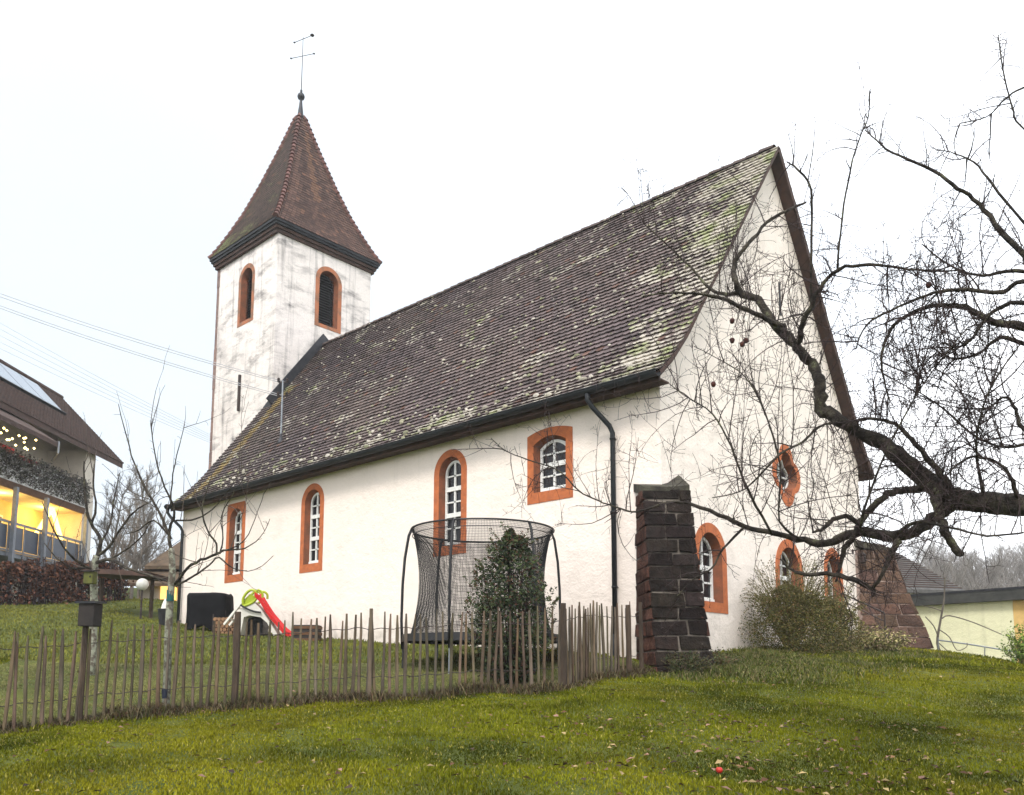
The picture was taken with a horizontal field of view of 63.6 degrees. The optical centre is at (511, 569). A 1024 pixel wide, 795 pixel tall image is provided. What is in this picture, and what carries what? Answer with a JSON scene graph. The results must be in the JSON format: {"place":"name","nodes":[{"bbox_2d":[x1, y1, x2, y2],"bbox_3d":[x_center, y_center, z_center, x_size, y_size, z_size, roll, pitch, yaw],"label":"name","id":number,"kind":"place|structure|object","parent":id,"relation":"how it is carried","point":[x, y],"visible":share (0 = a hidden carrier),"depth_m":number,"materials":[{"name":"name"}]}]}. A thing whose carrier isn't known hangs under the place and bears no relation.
{"place":"outdoors","nodes":[
{"label":"outdoors","id":0,"kind":"place"},
{"bbox_2d":[0,335,209,438],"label":"power cable","id":1,"kind":"object","parent":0,"point":[102,387],"visible":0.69,"depth_m":48.42,"materials":[{"name":"grey metal"}]},
{"bbox_2d":[0,348,209,442],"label":"power cable","id":2,"kind":"object","parent":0,"point":[103,396],"visible":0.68,"depth_m":48.43,"materials":[{"name":"grey metal"}]},
{"bbox_2d":[1,323,209,434],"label":"power cable","id":3,"kind":"object","parent":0,"point":[101,378],"visible":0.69,"depth_m":48.42,"materials":[{"name":"grey metal"}]},
{"bbox_2d":[1,342,209,440],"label":"power cable","id":4,"kind":"object","parent":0,"point":[103,392],"visible":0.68,"depth_m":48.43,"materials":[{"name":"grey metal"}]},
{"bbox_2d":[1,329,209,436],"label":"power cable","id":5,"kind":"object","parent":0,"point":[102,383],"visible":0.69,"depth_m":48.42,"materials":[{"name":"grey metal"}]},
{"bbox_2d":[0,587,1023,794],"bbox_3d":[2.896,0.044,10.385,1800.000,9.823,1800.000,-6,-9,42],"label":"ground","id":6,"kind":"structure","parent":0,"point":[145,611],"depth_m":8.18,"materials":[{"name":"green plant"}]},
{"bbox_2d":[0,359,123,601],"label":"apartment house","id":7,"kind":"structure","parent":6,"relation":"on","point":[50,420],"depth_m":38.48,"materials":[{"name":"paint"}]},
{"bbox_2d":[0,427,36,449],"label":"string lights","id":8,"kind":"object","parent":7,"relation":"attached to","point":[18,435],"visible":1,"depth_m":34.78},
{"bbox_2d":[35,507,62,539],"bbox_3d":[-21.627,-2.001,38.690,0.186,1.861,2.698,0,-7,1],"label":"light pyramid","id":9,"kind":"object","parent":7,"relation":"attached to","point":[52,511],"visible":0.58,"depth_m":38.98,"materials":[{"name":"white"}]},
{"bbox_2d":[0,556,133,604],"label":"beech hedge","id":10,"kind":"object","parent":6,"relation":"on","point":[44,587],"visible":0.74,"depth_m":30.96,"materials":[{"name":"brown plant"}]},
{"bbox_2d":[75,601,106,720],"bbox_3d":[-4.978,1.173,9.674,0.250,1.613,0.251,0,-7,2],"label":"box on post","id":11,"kind":"object","parent":6,"relation":"on","point":[89,613],"visible":0.94,"depth_m":9.67,"materials":[{"name":"brown wood"}]},
{"bbox_2d":[91,469,143,598],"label":"bare tree","id":12,"kind":"object","parent":6,"relation":"on","point":[103,523],"visible":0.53,"depth_m":44.98,"materials":[{"name":"plant"}]},
{"bbox_2d":[38,413,213,674],"bbox_3d":[-6.181,-0.412,13.569,3.111,4.466,1.638,-1,-7,8],"label":"fruit tree","id":13,"kind":"object","parent":6,"relation":"on","point":[94,562],"visible":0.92,"depth_m":13.50,"materials":[{"name":"grey plant"}]},
{"bbox_2d":[81,570,99,583],"bbox_3d":[-6.839,0.120,13.402,0.200,0.240,0.201,0,-7,2],"label":"nest box","id":14,"kind":"object","parent":13,"relation":"hanging from","point":[90,576],"visible":1,"depth_m":13.33,"materials":[{"name":"green wood"}]},
{"bbox_2d":[84,569,167,617],"bbox_3d":[-13.263,0.925,28.414,2.105,1.718,1.800,0,-7,0],"label":"garden canopy","id":15,"kind":"object","parent":6,"relation":"on","point":[115,574],"visible":0.64,"depth_m":28.35,"materials":[{"name":"brown wood"}]},
{"bbox_2d":[102,472,154,581],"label":"bare tree","id":16,"kind":"object","parent":6,"relation":"on","point":[130,519],"visible":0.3,"depth_m":55.96,"materials":[{"name":"plant"}]},
{"bbox_2d":[103,484,165,598],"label":"bare tree","id":17,"kind":"object","parent":6,"relation":"on","point":[145,551],"visible":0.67,"depth_m":40.53,"materials":[{"name":"grey plant"}]},
{"bbox_2d":[121,514,159,598],"bbox_3d":[-16.354,-0.198,36.465,1.810,4.619,1.727,3,-8,-25],"label":"bare tree","id":18,"kind":"object","parent":6,"relation":"on","point":[135,560],"visible":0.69,"depth_m":36.34,"materials":[{"name":"grey plant"}]},
{"bbox_2d":[136,578,148,618],"bbox_3d":[-11.631,1.022,25.935,0.382,1.472,0.376,-6,-9,42],"label":"globe lamp","id":19,"kind":"object","parent":6,"relation":"on","point":[142,584],"visible":0.98,"depth_m":25.89,"materials":[{"name":"glass"}]},
{"bbox_2d":[119,458,172,567],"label":"bare tree","id":20,"kind":"object","parent":6,"relation":"on","point":[148,477],"visible":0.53,"depth_m":47.08,"materials":[{"name":"grey plant"}]},
{"bbox_2d":[123,542,179,600],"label":"brown barn","id":21,"kind":"structure","parent":6,"relation":"on","point":[161,567],"depth_m":35.77,"materials":[{"name":"tile"}]},
{"bbox_2d":[160,586,176,600],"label":"window","id":22,"kind":"structure","parent":21,"relation":"in","point":[163,591],"depth_m":34.87,"materials":[{"name":"glass"}]},
{"bbox_2d":[147,531,172,570],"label":"bare tree","id":23,"kind":"object","parent":6,"relation":"on","point":[161,551],"visible":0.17,"depth_m":42.02,"materials":[{"name":"grey plant"}]},
{"bbox_2d":[157,599,165,625],"bbox_3d":[-9.499,1.175,22.637,0.410,0.729,0.400,-6,-9,42],"label":"plant pot","id":24,"kind":"object","parent":6,"relation":"on","point":[161,613],"visible":0.51,"depth_m":22.46,"materials":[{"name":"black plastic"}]},
{"bbox_2d":[98,346,272,704],"bbox_3d":[-3.981,-0.496,10.372,2.579,4.702,1.671,-2,-7,17],"label":"fruit tree","id":25,"kind":"object","parent":6,"relation":"on","point":[172,583],"visible":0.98,"depth_m":10.36,"materials":[{"name":"grey plant"}]},
{"bbox_2d":[186,592,233,630],"bbox_3d":[-8.131,1.171,22.236,1.276,1.038,0.719,0,-7,0],"label":"covered grill","id":26,"kind":"object","parent":6,"relation":"on","point":[202,608],"visible":0.75,"depth_m":21.92,"materials":[{"name":"metal"}]},
{"bbox_2d":[212,614,233,634],"bbox_3d":[-7.303,1.453,21.621,1.079,0.550,0.320,0,-7,0],"label":"firewood stack","id":27,"kind":"object","parent":6,"relation":"on","point":[223,628],"visible":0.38,"depth_m":21.47,"materials":[{"name":"wood"}]},
{"bbox_2d":[223,589,290,636],"bbox_3d":[-6.466,1.136,21.081,1.674,1.235,0.575,0,-7,0],"label":"garden slide","id":28,"kind":"object","parent":6,"relation":"on","point":[250,605],"visible":0.96,"depth_m":20.90,"materials":[{"name":"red plastic"}]},
{"bbox_2d":[248,616,268,635],"bbox_3d":[-6.705,1.512,21.680,0.512,0.563,0.530,0,-7,0],"label":"toy crate","id":29,"kind":"object","parent":6,"relation":"on","point":[264,627],"visible":0.33,"depth_m":21.44,"materials":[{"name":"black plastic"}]},
{"bbox_2d":[294,625,322,640],"bbox_3d":[-5.005,1.586,20.235,0.616,0.423,0.480,0,-7,0],"label":"wooden crate","id":30,"kind":"object","parent":6,"relation":"on","point":[305,635],"visible":0.47,"depth_m":20.01,"materials":[{"name":"brown wood"}]},
{"bbox_2d":[0,600,643,729],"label":"picket fence","id":31,"kind":"object","parent":6,"relation":"on","point":[582,654],"visible":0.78,"depth_m":10.59,"materials":[{"name":"brown wood"}]},
{"bbox_2d":[162,689,167,697],"bbox_3d":[-4.184,1.500,9.949,0.072,0.110,0.072,-6,-9,42],"label":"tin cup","id":32,"kind":"object","parent":31,"relation":"hanging from","point":[164,693],"visible":1,"depth_m":9.92,"materials":[{"name":"metal"}]},
{"bbox_2d":[0,660,654,733],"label":"rough grass","id":33,"kind":"structure","parent":6,"relation":"on","point":[145,710],"depth_m":10.46,"materials":[{"name":"green plant"}]},
{"bbox_2d":[400,518,560,673],"bbox_3d":[-0.517,0.571,14.375,2.800,2.524,2.780,-6,-9,42],"label":"trampoline","id":34,"kind":"object","parent":6,"relation":"on","point":[437,582],"visible":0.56,"depth_m":13.77,"materials":[{"name":"fabric"}]},
{"bbox_2d":[458,521,559,684],"bbox_3d":[-0.049,0.511,12.027,1.396,2.354,1.452,2,-7,-17],"label":"evergreen bush","id":35,"kind":"object","parent":6,"relation":"on","point":[509,541],"visible":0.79,"depth_m":11.87,"materials":[{"name":"green plant"}]},
{"bbox_2d":[0,596,1023,668],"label":"grass","id":36,"kind":"structure","parent":6,"relation":"on","point":[977,660],"depth_m":17.77,"materials":[{"name":"green plant"}]},
{"bbox_2d":[2,661,1023,794],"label":"fallen leaves","id":37,"kind":"object","parent":6,"relation":"on","point":[718,761],"visible":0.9,"depth_m":6.89,"materials":[{"name":"brown plant"}]},
{"bbox_2d":[532,645,557,663],"bbox_3d":[0.781,1.513,14.645,1.545,0.417,0.857,-6,-9,42],"label":"bramble patch","id":38,"kind":"object","parent":6,"relation":"on","point":[548,658],"visible":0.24,"depth_m":14.52,"materials":[{"name":"green plant"}]},
{"bbox_2d":[164,33,933,672],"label":"church","id":39,"kind":"structure","parent":6,"relation":"on","point":[356,433],"depth_m":19.88,"materials":[{"name":"paint"}]},
{"bbox_2d":[0,296,276,381],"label":"power cable","id":40,"kind":"object","parent":39,"relation":"attached to","point":[138,342],"visible":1,"depth_m":26.33,"materials":[{"name":"grey metal"}]},
{"bbox_2d":[0,308,276,395],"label":"power cable","id":41,"kind":"object","parent":39,"relation":"attached to","point":[139,355],"visible":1,"depth_m":26.30,"materials":[{"name":"grey metal"}]},
{"bbox_2d":[0,305,284,395],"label":"power cable","id":42,"kind":"object","parent":39,"relation":"on","point":[140,353],"visible":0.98,"depth_m":26.33,"materials":[{"name":"grey metal"}]},
{"bbox_2d":[0,293,284,381],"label":"power cable","id":43,"kind":"object","parent":39,"relation":"attached to","point":[138,339],"visible":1,"depth_m":26.39,"materials":[{"name":"grey metal"}]},
{"bbox_2d":[224,501,245,582],"bbox_3d":[-8.229,-0.798,24.818,1.060,2.400,0.202,-6,-9,42],"label":"window","id":44,"kind":"structure","parent":39,"relation":"in","point":[232,526],"depth_m":24.95,"materials":[{"name":"orange stone"}]},
{"bbox_2d":[237,263,254,327],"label":"belfry window","id":45,"kind":"structure","parent":39,"relation":"in","point":[248,271],"depth_m":31.78,"materials":[{"name":"stone"}]},
{"bbox_2d":[299,483,323,572],"bbox_3d":[-5.292,-1.109,22.180,1.040,2.400,0.202,-6,-9,42],"label":"window","id":46,"kind":"structure","parent":39,"relation":"in","point":[312,505],"depth_m":22.30,"materials":[{"name":"orange stone"}]},
{"bbox_2d":[314,266,341,333],"bbox_3d":[-7.190,-10.395,31.883,0.392,2.500,1.200,-6,-9,42],"label":"belfry window","id":47,"kind":"structure","parent":39,"relation":"in","point":[323,289],"depth_m":32.03,"materials":[{"name":"wood"}]},
{"bbox_2d":[433,449,466,556],"bbox_3d":[-1.331,-1.502,18.620,1.060,2.410,0.202,-6,-9,42],"label":"window","id":48,"kind":"structure","parent":39,"relation":"in","point":[450,477],"depth_m":18.76,"materials":[{"name":"orange stone"}]},
{"bbox_2d":[527,426,572,504],"bbox_3d":[0.820,-2.111,16.734,1.180,1.520,0.202,-6,-9,42],"label":"window","id":49,"kind":"structure","parent":39,"relation":"in","point":[561,439],"depth_m":16.78,"materials":[{"name":"orange stone"}]},
{"bbox_2d":[695,523,727,613],"bbox_3d":[3.755,-0.027,16.009,0.232,1.740,1.280,-6,-9,42],"label":"window","id":50,"kind":"structure","parent":39,"relation":"in","point":[717,586],"depth_m":16.25,"materials":[{"name":"orange stone"}]},
{"bbox_2d":[772,445,800,506],"bbox_3d":[6.208,-2.144,18.989,0.232,1.454,1.494,-6,-9,42],"label":"window","id":51,"kind":"structure","parent":39,"relation":"in","point":[793,487],"depth_m":19.18,"materials":[{"name":"orange stone"}]},
{"bbox_2d":[775,539,803,602],"bbox_3d":[6.176,0.196,18.679,0.232,1.740,1.460,-6,-9,42],"label":"window","id":52,"kind":"structure","parent":39,"relation":"in","point":[782,546],"depth_m":18.88,"materials":[{"name":"orange stone"}]},
{"bbox_2d":[824,548,843,601],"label":"window","id":53,"kind":"structure","parent":39,"relation":"in","point":[831,569],"depth_m":20.84,"materials":[{"name":"orange stone"}]},
{"bbox_2d":[852,549,865,563],"bbox_3d":[9.054,-0.334,21.527,0.352,0.400,0.173,-6,-9,42],"label":"wall lantern","id":54,"kind":"object","parent":39,"relation":"attached to","point":[853,550],"depth_m":21.43,"materials":[{"name":"metal"}]},
{"bbox_2d":[652,648,717,674],"bbox_3d":[2.704,1.470,13.006,1.140,0.482,0.577,-6,-9,42],"label":"ivy clump","id":55,"kind":"object","parent":6,"relation":"on","point":[688,664],"visible":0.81,"depth_m":12.89,"materials":[{"name":"green plant"}]},
{"bbox_2d":[716,767,722,772],"bbox_3d":[1.605,1.558,6.400,0.055,0.046,0.055,-6,-9,42],"label":"fallen apple","id":56,"kind":"object","parent":6,"relation":"on","point":[719,769],"visible":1,"depth_m":6.38,"materials":[{"name":"red food"}]},
{"bbox_2d":[709,647,744,665],"bbox_3d":[3.368,1.456,13.534,0.898,0.384,0.704,-3,-7,22],"label":"bramble patch","id":57,"kind":"object","parent":6,"relation":"on","point":[720,658],"visible":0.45,"depth_m":13.36,"materials":[{"name":"green plant"}]},
{"bbox_2d":[450,26,1023,644],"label":"apple tree","id":58,"kind":"object","parent":6,"relation":"on","point":[946,496],"visible":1,"depth_m":6.84,"materials":[{"name":"brown plant"}]},
{"bbox_2d":[738,554,852,655],"bbox_3d":[5.471,0.722,16.394,2.276,2.048,1.915,-6,-9,42],"label":"olive shrub","id":59,"kind":"object","parent":6,"relation":"on","point":[791,626],"visible":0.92,"depth_m":16.09,"materials":[{"name":"green plant"}]},
{"bbox_2d":[612,644,1008,697],"bbox_3d":[5.982,1.667,14.675,4.693,1.038,10.797,-6,-9,42],"label":"ground cover","id":60,"kind":"object","parent":6,"relation":"on","point":[758,656],"visible":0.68,"depth_m":13.51,"materials":[{"name":"green plant"}]},
{"bbox_2d":[805,576,871,652],"bbox_3d":[6.761,0.978,17.523,1.577,1.677,1.400,-6,-9,42],"label":"yellow brown shrub","id":61,"kind":"object","parent":6,"relation":"on","point":[852,645],"visible":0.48,"depth_m":17.19,"materials":[{"name":"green plant"}]},
{"bbox_2d":[841,593,885,630],"bbox_3d":[8.470,1.257,19.905,1.016,1.457,0.084,-6,-9,42],"label":"handrail","id":62,"kind":"object","parent":6,"relation":"on","point":[881,611],"visible":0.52,"depth_m":19.75,"materials":[{"name":"metal"}]},
{"bbox_2d":[840,623,918,650],"bbox_3d":[7.803,1.521,18.061,1.979,0.668,1.289,-6,-9,42],"label":"variegated shrub","id":63,"kind":"object","parent":6,"relation":"on","point":[876,642],"visible":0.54,"depth_m":17.66,"materials":[{"name":"green plant"}]},
{"bbox_2d":[876,543,962,593],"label":"slate house","id":64,"kind":"structure","parent":6,"relation":"on","point":[923,584],"depth_m":48.43,"materials":[{"name":"grey tile"}]},
{"bbox_2d":[927,557,968,589],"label":"bare tree","id":65,"kind":"object","parent":6,"relation":"on","point":[940,573],"visible":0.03,"depth_m":58.26,"materials":[{"name":"grey plant"}]},
{"bbox_2d":[921,577,1001,650],"bbox_3d":[11.664,1.260,21.456,1.933,2.084,0.286,-1,-7,7],"label":"bare sapling","id":66,"kind":"object","parent":6,"relation":"on","point":[939,626],"visible":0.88,"depth_m":21.48,"materials":[{"name":"grey plant"}]},
{"bbox_2d":[938,546,985,588],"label":"bare tree","id":67,"kind":"object","parent":6,"relation":"on","point":[955,573],"visible":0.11,"depth_m":58.29,"materials":[{"name":"grey plant"}]},
{"bbox_2d":[910,586,1023,661],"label":"garage building","id":68,"kind":"structure","parent":6,"relation":"on","point":[998,610],"depth_m":25.26,"materials":[{"name":"beige paint"}]},
{"bbox_2d":[938,638,1011,655],"bbox_3d":[11.942,2.183,21.225,2.021,0.845,0.462,-1,-7,8],"label":"garden railing","id":69,"kind":"object","parent":6,"relation":"on","point":[969,644],"visible":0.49,"depth_m":21.27,"materials":[{"name":"metal"}]},
{"bbox_2d":[947,539,1020,589],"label":"bare tree","id":70,"kind":"object","parent":6,"relation":"on","point":[990,577],"visible":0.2,"depth_m":61.44,"materials":[{"name":"grey plant"}]},
{"bbox_2d":[993,563,1023,586],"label":"bare tree","id":71,"kind":"object","parent":6,"relation":"on","point":[1004,576],"visible":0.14,"depth_m":59.61,"materials":[{"name":"grey plant"}]},
{"bbox_2d":[996,621,1023,663],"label":"box shrub","id":72,"kind":"object","parent":6,"relation":"on","point":[1018,650],"visible":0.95,"depth_m":17.14,"materials":[{"name":"green plant"}]},
{"bbox_2d":[0,0,1023,587],"label":"sky","id":73,"kind":"structure","parent":0,"point":[461,139],"materials":[{"name":"white"}]},
{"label":"hillside","id":74,"kind":"structure","parent":0,"visible":0},
{"bbox_2d":[891,535,927,564],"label":"bare tree","id":75,"kind":"object","parent":74,"relation":"on","point":[912,549],"visible":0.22,"depth_m":164.37,"materials":[{"name":"grey plant"}]},
{"bbox_2d":[906,550,934,571],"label":"bare tree","id":76,"kind":"object","parent":74,"relation":"on","point":[918,559],"visible":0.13,"depth_m":133.40,"materials":[{"name":"grey plant"}]},
{"bbox_2d":[918,540,946,563],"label":"bare tree","id":77,"kind":"object","parent":74,"relation":"on","point":[931,549],"visible":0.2,"depth_m":155.50,"materials":[{"name":"grey plant"}]},
{"bbox_2d":[910,537,959,575],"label":"bare tree","id":78,"kind":"object","parent":74,"relation":"on","point":[940,545],"visible":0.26,"depth_m":147.22,"materials":[{"name":"grey plant"}]},
{"bbox_2d":[920,559,953,581],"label":"bare tree","id":79,"kind":"object","parent":74,"relation":"on","point":[936,569],"depth_m":72.84,"materials":[{"name":"plant"}]},
{"bbox_2d":[913,547,976,580],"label":"bare tree","id":80,"kind":"object","parent":74,"relation":"on","point":[938,560],"visible":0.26,"depth_m":97.20,"materials":[{"name":"grey plant"}]},
{"bbox_2d":[930,546,960,576],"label":"bare tree","id":81,"kind":"object","parent":74,"relation":"on","point":[942,556],"visible":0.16,"depth_m":141.22,"materials":[{"name":"grey plant"}]},
{"bbox_2d":[918,543,991,589],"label":"bare tree","id":82,"kind":"object","parent":74,"relation":"on","point":[950,556],"visible":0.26,"depth_m":92.27,"materials":[{"name":"grey plant"}]},
{"bbox_2d":[929,566,982,589],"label":"bare tree","id":83,"kind":"object","parent":74,"relation":"on","point":[964,576],"visible":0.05,"depth_m":79.70,"materials":[{"name":"grey plant"}]},
{"bbox_2d":[935,551,979,578],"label":"bare tree","id":84,"kind":"object","parent":74,"relation":"on","point":[954,566],"visible":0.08,"depth_m":102.03,"materials":[{"name":"grey plant"}]},
{"bbox_2d":[934,544,1001,587],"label":"bare tree","id":85,"kind":"object","parent":74,"relation":"on","point":[957,564],"visible":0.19,"depth_m":94.43,"materials":[{"name":"grey plant"}]},
{"bbox_2d":[949,553,1000,585],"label":"bare tree","id":86,"kind":"object","parent":74,"relation":"on","point":[974,569],"visible":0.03,"depth_m":95.08,"materials":[{"name":"grey plant"}]},
{"bbox_2d":[950,556,1013,589],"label":"bare tree","id":87,"kind":"object","parent":74,"relation":"on","point":[998,573],"visible":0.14,"depth_m":67.45,"materials":[{"name":"grey plant"}]},
{"bbox_2d":[961,564,1023,589],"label":"bare tree","id":88,"kind":"object","parent":74,"relation":"on","point":[997,579],"visible":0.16,"depth_m":68.40,"materials":[{"name":"grey plant"}]},
{"bbox_2d":[963,543,1023,587],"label":"bare tree","id":89,"kind":"object","parent":74,"relation":"on","point":[979,567],"visible":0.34,"depth_m":89.86,"materials":[{"name":"grey plant"}]},
{"bbox_2d":[978,543,1010,572],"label":"bare tree","id":90,"kind":"object","parent":74,"relation":"on","point":[995,556],"visible":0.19,"depth_m":162.67,"materials":[{"name":"grey plant"}]},
{"bbox_2d":[974,541,1023,586],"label":"bare tree","id":91,"kind":"object","parent":74,"relation":"on","point":[1012,553],"visible":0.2,"depth_m":91.15,"materials":[{"name":"grey plant"}]},
{"bbox_2d":[988,549,1019,581],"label":"bare tree","id":92,"kind":"object","parent":74,"relation":"on","point":[1002,560],"visible":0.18,"depth_m":146.31,"materials":[{"name":"grey plant"}]},
{"bbox_2d":[995,541,1020,571],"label":"bare tree","id":93,"kind":"object","parent":74,"relation":"on","point":[1007,549],"visible":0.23,"depth_m":164.96,"materials":[{"name":"grey plant"}]},
{"bbox_2d":[1001,541,1023,583],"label":"bare tree","id":94,"kind":"object","parent":74,"relation":"on","point":[1013,559],"visible":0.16,"depth_m":116.92,"materials":[{"name":"grey plant"}]},
{"bbox_2d":[1002,551,1023,586],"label":"bare tree","id":95,"kind":"object","parent":74,"relation":"on","point":[1018,559],"visible":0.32,"depth_m":91.00,"materials":[{"name":"grey plant"}]},
{"bbox_2d":[1009,548,1023,585],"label":"bare tree","id":96,"kind":"object","parent":74,"relation":"on","point":[1022,565],"visible":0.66,"depth_m":81.24,"materials":[{"name":"grey plant"}]}
]}

